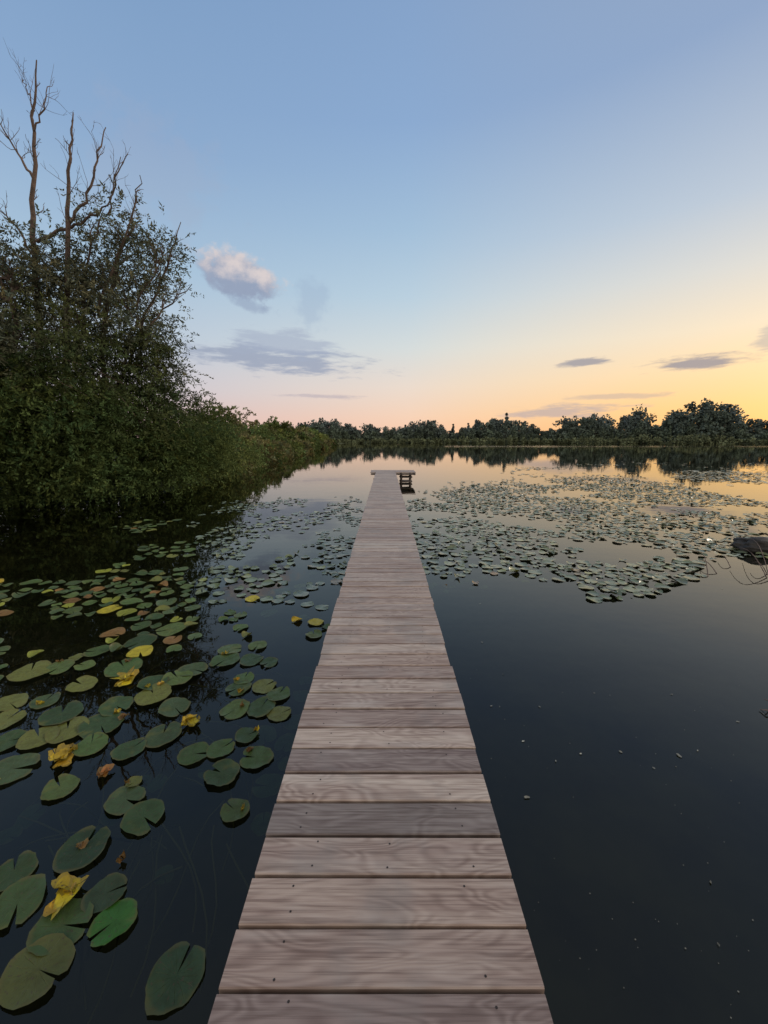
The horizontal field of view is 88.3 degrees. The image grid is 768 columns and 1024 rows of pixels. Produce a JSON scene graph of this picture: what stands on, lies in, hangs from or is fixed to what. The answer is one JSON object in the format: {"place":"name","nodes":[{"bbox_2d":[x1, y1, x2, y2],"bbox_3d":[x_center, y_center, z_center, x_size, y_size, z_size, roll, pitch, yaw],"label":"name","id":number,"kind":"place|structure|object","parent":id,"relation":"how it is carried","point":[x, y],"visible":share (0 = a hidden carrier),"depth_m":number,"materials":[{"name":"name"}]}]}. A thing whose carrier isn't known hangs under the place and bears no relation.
{"place":"outdoors","nodes":[
{"label":"outdoors","id":0,"kind":"place"},
{"bbox_2d":[0,440,758,499],"bbox_3d":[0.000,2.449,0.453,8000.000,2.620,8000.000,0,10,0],"label":"ground","id":1,"kind":"structure","parent":0,"point":[392,442],"depth_m":164.78,"materials":[{"name":"green plant"}]},
{"bbox_2d":[0,217,128,493],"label":"willow tree","id":2,"kind":"object","parent":1,"relation":"on","point":[7,278],"visible":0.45,"depth_m":12.43,"materials":[{"name":"green plant"}]},
{"bbox_2d":[0,38,141,359],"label":"dead tree","id":3,"kind":"object","parent":1,"relation":"on","point":[68,223],"visible":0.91,"depth_m":12.73,"materials":[{"name":"brown wood"}]},
{"bbox_2d":[0,174,213,418],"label":"willow tree","id":4,"kind":"object","parent":1,"relation":"on","point":[110,298],"visible":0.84,"depth_m":13.41,"materials":[{"name":"green plant"}]},
{"bbox_2d":[0,270,217,481],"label":"willow tree","id":5,"kind":"object","parent":1,"relation":"on","point":[142,394],"visible":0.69,"depth_m":13.30,"materials":[{"name":"green plant"}]},
{"bbox_2d":[0,328,238,509],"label":"shrub","id":6,"kind":"object","parent":1,"relation":"on","point":[48,465],"visible":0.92,"depth_m":12.21,"materials":[{"name":"green plant"}]},
{"bbox_2d":[153,388,268,488],"bbox_3d":[-8.315,-3.307,18.474,4.463,5.244,8.027,0,10,0],"label":"shrub","id":7,"kind":"object","parent":1,"relation":"on","point":[226,437],"visible":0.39,"depth_m":18.84,"materials":[{"name":"green plant"}]},
{"bbox_2d":[147,393,336,474],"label":"lakeside thicket","id":8,"kind":"object","parent":1,"relation":"on","point":[283,440],"visible":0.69,"depth_m":41.02,"materials":[{"name":"green plant"}]},
{"bbox_2d":[228,446,309,474],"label":"reeds","id":9,"kind":"object","parent":1,"relation":"on","point":[254,463],"visible":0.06,"depth_m":27.66,"materials":[{"name":"green plant"}]},
{"bbox_2d":[240,398,767,443],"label":"distant trees","id":10,"kind":"object","parent":1,"relation":"on","point":[710,422],"visible":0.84,"depth_m":181.53,"materials":[{"name":"green plant"}]},
{"bbox_2d":[0,443,767,1023],"bbox_3d":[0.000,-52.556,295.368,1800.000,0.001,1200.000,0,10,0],"label":"lake water","id":11,"kind":"structure","parent":0,"point":[556,677],"depth_m":3.02,"materials":[{"name":"black liquid"}]},
{"bbox_2d":[0,519,329,1014],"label":"water lily pads","id":12,"kind":"object","parent":11,"relation":"on","point":[52,938],"visible":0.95,"depth_m":2.52,"materials":[{"name":"green plant"}]},
{"bbox_2d":[208,470,552,1023],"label":"wooden jetty","id":13,"kind":"object","parent":11,"relation":"in","point":[382,889],"visible":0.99,"depth_m":1.46,"materials":[{"name":"brown wood"}]},
{"bbox_2d":[187,463,767,609],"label":"water lily pads","id":14,"kind":"object","parent":11,"relation":"on","point":[337,579],"visible":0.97,"depth_m":8.31,"materials":[{"name":"green plant"}]},
{"bbox_2d":[470,588,753,1018],"bbox_3d":[1.775,1.295,3.966,2.968,0.004,5.933,10,14,43],"label":"floating debris","id":15,"kind":"object","parent":11,"relation":"on","point":[657,791],"visible":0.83,"depth_m":2.24,"materials":[{"name":"beige plant"}]},
{"bbox_2d":[698,539,767,710],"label":"fallen twigs","id":16,"kind":"object","parent":11,"relation":"in","point":[730,567],"visible":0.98,"depth_m":6.04,"materials":[{"name":"brown wood"}]},
{"bbox_2d":[730,537,767,553],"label":"log","id":17,"kind":"object","parent":11,"relation":"in","point":[741,543],"visible":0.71,"depth_m":7.10,"materials":[{"name":"grey wood"}]},
{"bbox_2d":[0,0,767,432],"label":"sky","id":18,"kind":"structure","parent":0,"point":[459,213],"materials":[{"name":"blue"}]}
]}

